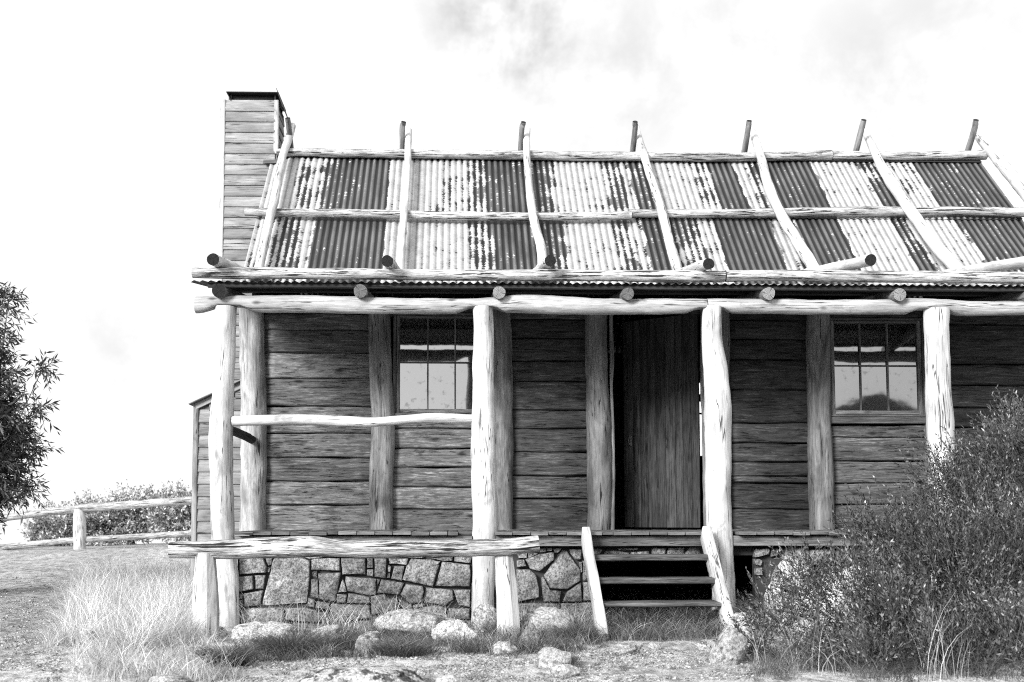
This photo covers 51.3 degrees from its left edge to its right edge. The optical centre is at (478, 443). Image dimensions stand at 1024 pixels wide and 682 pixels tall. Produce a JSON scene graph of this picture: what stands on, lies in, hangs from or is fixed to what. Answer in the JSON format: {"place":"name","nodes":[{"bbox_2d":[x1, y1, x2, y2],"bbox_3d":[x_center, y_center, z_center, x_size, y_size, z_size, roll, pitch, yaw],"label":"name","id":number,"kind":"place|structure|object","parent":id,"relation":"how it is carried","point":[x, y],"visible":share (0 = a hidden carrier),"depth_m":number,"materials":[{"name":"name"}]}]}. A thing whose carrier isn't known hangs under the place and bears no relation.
{"place":"outdoors","nodes":[
{"label":"outdoors","id":0,"kind":"place"},
{"bbox_2d":[0,543,1023,681],"bbox_3d":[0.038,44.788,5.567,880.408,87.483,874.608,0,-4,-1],"label":"ground","id":1,"kind":"structure","parent":0,"point":[30,564],"depth_m":8.06,"materials":[{"name":"grey soil"}]},
{"bbox_2d":[0,282,64,534],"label":"gum tree","id":2,"kind":"object","parent":1,"relation":"on","point":[13,437],"visible":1,"depth_m":12.91,"materials":[{"name":"grey plant"}]},
{"bbox_2d":[17,489,110,545],"bbox_3d":[-9.375,1.732,24.379,2.224,1.489,1.394,1,-4,-15],"label":"shrub","id":3,"kind":"object","parent":1,"relation":"on","point":[60,526],"visible":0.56,"depth_m":24.12,"materials":[{"name":"grey plant"}]},
{"bbox_2d":[72,657,101,673],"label":"boulder","id":4,"kind":"object","parent":1,"relation":"on","point":[79,667],"visible":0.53,"depth_m":6.86,"materials":[{"name":"stone"}]},
{"bbox_2d":[74,627,109,644],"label":"boulder","id":5,"kind":"object","parent":1,"relation":"on","point":[88,632],"visible":0.31,"depth_m":8.47,"materials":[{"name":"stone"}]},
{"bbox_2d":[0,496,191,549],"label":"post and rail fence","id":6,"kind":"object","parent":1,"relation":"on","point":[79,539],"visible":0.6,"depth_m":21.71,"materials":[{"name":"white wood"}]},
{"bbox_2d":[86,479,163,545],"bbox_3d":[-8.205,1.642,24.684,1.983,1.671,1.468,0,-4,-1],"label":"shrub","id":7,"kind":"object","parent":1,"relation":"on","point":[125,521],"visible":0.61,"depth_m":24.44,"materials":[{"name":"grey plant"}]},
{"bbox_2d":[140,478,191,543],"bbox_3d":[-6.668,1.578,24.400,2.113,1.691,1.520,0,-4,-1],"label":"shrub","id":8,"kind":"object","parent":1,"relation":"on","point":[179,519],"visible":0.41,"depth_m":24.15,"materials":[{"name":"grey plant"}]},
{"bbox_2d":[148,674,193,681],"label":"boulder","id":9,"kind":"object","parent":1,"relation":"on","point":[169,678],"visible":1,"depth_m":6.32,"materials":[{"name":"stone"}]},
{"bbox_2d":[160,636,283,667],"bbox_3d":[-1.719,1.409,7.204,1.015,0.206,1.091,0,-4,-1],"label":"grass tussock","id":10,"kind":"object","parent":1,"relation":"on","point":[232,657],"depth_m":7.17,"materials":[{"name":"grey plant"}]},
{"bbox_2d":[219,626,228,636],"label":"boulder","id":11,"kind":"object","parent":1,"relation":"on","point":[224,633],"visible":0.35,"depth_m":8.90,"materials":[{"name":"stone"}]},
{"bbox_2d":[231,621,294,644],"bbox_3d":[-1.705,1.559,8.537,0.537,0.294,0.371,0,-4,-1],"label":"boulder","id":12,"kind":"object","parent":1,"relation":"on","point":[256,627],"visible":0.4,"depth_m":8.40,"materials":[{"name":"stone"}]},
{"bbox_2d":[228,627,356,656],"bbox_3d":[-1.393,1.463,7.914,1.081,0.197,1.176,0,-4,-1],"label":"grass tussock","id":13,"kind":"object","parent":1,"relation":"on","point":[283,639],"depth_m":7.87,"materials":[{"name":"grey plant"}]},
{"bbox_2d":[311,624,344,638],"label":"boulder","id":14,"kind":"object","parent":1,"relation":"on","point":[336,628],"visible":0.37,"depth_m":8.60,"materials":[{"name":"stone"}]},
{"bbox_2d":[317,630,363,650],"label":"grass tussock","id":15,"kind":"object","parent":1,"relation":"on","point":[348,643],"depth_m":8.19,"materials":[{"name":"grey plant"}]},
{"bbox_2d":[168,535,539,639],"bbox_3d":[-1.027,1.243,8.866,3.075,0.964,0.200,0,-4,-2],"label":"hitching rail","id":16,"kind":"object","parent":1,"relation":"on","point":[205,555],"visible":0.97,"depth_m":8.83,"materials":[{"name":"grey wood"}]},
{"bbox_2d":[298,666,423,681],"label":"boulder","id":17,"kind":"object","parent":1,"relation":"on","point":[375,674],"visible":1,"depth_m":6.26,"materials":[{"name":"stone"}]},
{"bbox_2d":[355,631,388,653],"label":"boulder","id":18,"kind":"object","parent":1,"relation":"on","point":[370,635],"visible":0.46,"depth_m":7.93,"materials":[{"name":"stone"}]},
{"bbox_2d":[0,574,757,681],"bbox_3d":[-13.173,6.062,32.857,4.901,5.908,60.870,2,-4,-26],"label":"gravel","id":19,"kind":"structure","parent":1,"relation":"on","point":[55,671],"depth_m":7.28,"materials":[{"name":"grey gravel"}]},
{"bbox_2d":[358,634,459,657],"bbox_3d":[-0.565,1.465,7.795,0.934,0.176,0.877,0,-4,-1],"label":"grass tussock","id":20,"kind":"object","parent":1,"relation":"on","point":[389,651],"depth_m":7.70,"materials":[{"name":"grey plant"}]},
{"bbox_2d":[373,609,454,635],"bbox_3d":[-0.549,1.596,9.195,0.622,0.342,0.628,3,-5,-37],"label":"boulder","id":21,"kind":"object","parent":1,"relation":"on","point":[406,619],"visible":0.47,"depth_m":9.00,"materials":[{"name":"stone"}]},
{"bbox_2d":[435,674,462,681],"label":"boulder","id":22,"kind":"object","parent":1,"relation":"on","point":[449,678],"visible":1,"depth_m":6.31,"materials":[{"name":"stone"}]},
{"bbox_2d":[431,619,478,642],"bbox_3d":[-0.190,1.547,8.545,0.381,0.284,0.287,0,-4,-1],"label":"boulder","id":23,"kind":"object","parent":1,"relation":"on","point":[456,626],"visible":0.47,"depth_m":8.48,"materials":[{"name":"stone"}]},
{"bbox_2d":[472,603,496,630],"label":"boulder","id":24,"kind":"object","parent":1,"relation":"on","point":[481,613],"visible":0.57,"depth_m":9.40,"materials":[{"name":"stone"}]},
{"bbox_2d":[466,619,537,635],"bbox_3d":[0.227,1.547,9.006,0.879,0.180,1.008,0,-4,-1],"label":"grass tussock","id":25,"kind":"object","parent":1,"relation":"on","point":[489,626],"depth_m":9.01,"materials":[{"name":"grey plant"}]},
{"bbox_2d":[492,641,518,654],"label":"boulder","id":26,"kind":"object","parent":1,"relation":"on","point":[508,646],"visible":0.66,"depth_m":7.82,"materials":[{"name":"stone"}]},
{"bbox_2d":[8,542,1021,681],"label":"dry grass","id":27,"kind":"structure","parent":1,"relation":"on","point":[139,624],"depth_m":8.66,"materials":[{"name":"grey plant"}]},
{"bbox_2d":[520,623,540,644],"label":"boulder","id":28,"kind":"object","parent":1,"relation":"on","point":[530,628],"visible":0.53,"depth_m":8.41,"materials":[{"name":"stone"}]},
{"bbox_2d":[522,606,578,634],"bbox_3d":[0.613,1.592,9.145,0.504,0.391,0.408,0,-4,-1],"label":"boulder","id":29,"kind":"object","parent":1,"relation":"on","point":[544,615],"visible":0.53,"depth_m":9.05,"materials":[{"name":"stone"}]},
{"bbox_2d":[537,646,571,668],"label":"boulder","id":30,"kind":"object","parent":1,"relation":"on","point":[548,657],"visible":0.76,"depth_m":7.14,"materials":[{"name":"stone"}]},
{"bbox_2d":[550,664,581,677],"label":"boulder","id":31,"kind":"object","parent":1,"relation":"on","point":[562,670],"visible":0.85,"depth_m":6.71,"materials":[{"name":"stone"}]},
{"bbox_2d":[540,618,622,641],"bbox_3d":[0.833,1.519,8.774,1.102,0.204,1.010,0,-4,-1],"label":"grass tussock","id":32,"kind":"object","parent":1,"relation":"on","point":[576,631],"depth_m":8.70,"materials":[{"name":"grey plant"}]},
{"bbox_2d":[188,88,1023,626],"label":"wooden hut","id":33,"kind":"object","parent":1,"relation":"on","point":[550,350],"visible":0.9,"depth_m":11.62,"materials":[{"name":"wood"}]},
{"bbox_2d":[393,313,473,415],"bbox_3d":[-0.405,-0.840,11.618,1.064,1.180,0.122,0,-4,-1],"label":"window","id":34,"kind":"structure","parent":33,"relation":"in","point":[433,355],"depth_m":11.62,"materials":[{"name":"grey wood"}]},
{"bbox_2d":[623,314,700,527],"bbox_3d":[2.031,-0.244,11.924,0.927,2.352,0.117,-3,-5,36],"label":"door","id":35,"kind":"structure","parent":33,"relation":"in","point":[662,478],"depth_m":11.91,"materials":[{"name":"grey wood"}]},
{"bbox_2d":[830,317,925,423],"bbox_3d":[4.373,-0.801,11.733,1.090,1.175,0.123,0,-4,-1],"label":"window","id":36,"kind":"structure","parent":33,"relation":"in","point":[877,365],"depth_m":11.74,"materials":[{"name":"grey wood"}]},
{"bbox_2d":[606,644,639,654],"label":"boulder","id":37,"kind":"object","parent":1,"relation":"on","point":[623,648],"visible":0.75,"depth_m":7.84,"materials":[{"name":"stone"}]},
{"bbox_2d":[647,642,660,649],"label":"boulder","id":38,"kind":"object","parent":1,"relation":"on","point":[654,645],"visible":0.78,"depth_m":8.08,"materials":[{"name":"stone"}]},
{"bbox_2d":[581,526,733,639],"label":"wooden steps","id":39,"kind":"structure","parent":1,"relation":"on","point":[715,579],"depth_m":9.29,"materials":[{"name":"white wood"}]},
{"bbox_2d":[695,641,714,650],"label":"boulder","id":40,"kind":"object","parent":1,"relation":"on","point":[702,647],"visible":0.65,"depth_m":8.14,"materials":[{"name":"stone"}]},
{"bbox_2d":[707,606,738,629],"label":"boulder","id":41,"kind":"object","parent":1,"relation":"on","point":[710,615],"visible":0.16,"depth_m":9.41,"materials":[{"name":"stone"}]},
{"bbox_2d":[709,625,747,665],"bbox_3d":[1.711,1.446,7.285,0.241,0.412,0.229,4,-5,-43],"label":"boulder","id":42,"kind":"object","parent":1,"relation":"on","point":[729,646],"visible":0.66,"depth_m":7.22,"materials":[{"name":"stone"}]},
{"bbox_2d":[727,612,759,639],"bbox_3d":[2.154,1.549,8.709,0.241,0.337,0.225,-3,-5,39],"label":"boulder","id":43,"kind":"object","parent":1,"relation":"on","point":[731,622],"visible":0.17,"depth_m":8.66,"materials":[{"name":"stone"}]},
{"bbox_2d":[764,555,819,631],"bbox_3d":[2.787,1.471,9.474,0.504,0.961,0.367,0,-4,-1],"label":"boulder","id":44,"kind":"object","parent":1,"relation":"on","point":[787,572],"visible":0.2,"depth_m":9.39,"materials":[{"name":"stone"}]},
{"bbox_2d":[817,562,899,633],"bbox_3d":[3.333,1.509,9.406,0.744,0.948,0.597,0,-4,-1],"label":"boulder","id":45,"kind":"object","parent":1,"relation":"on","point":[846,606],"visible":0.06,"depth_m":9.25,"materials":[{"name":"stone"}]},
{"bbox_2d":[700,385,1023,676],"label":"leafy bush","id":46,"kind":"object","parent":1,"relation":"on","point":[956,550],"visible":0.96,"depth_m":7.67,"materials":[{"name":"grey plant"}]},
{"bbox_2d":[0,0,1023,544],"label":"sky","id":47,"kind":"structure","parent":0,"point":[110,109],"materials":[{"name":"white"}]},
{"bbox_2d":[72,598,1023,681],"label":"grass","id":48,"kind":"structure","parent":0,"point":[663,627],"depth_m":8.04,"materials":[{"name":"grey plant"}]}
]}

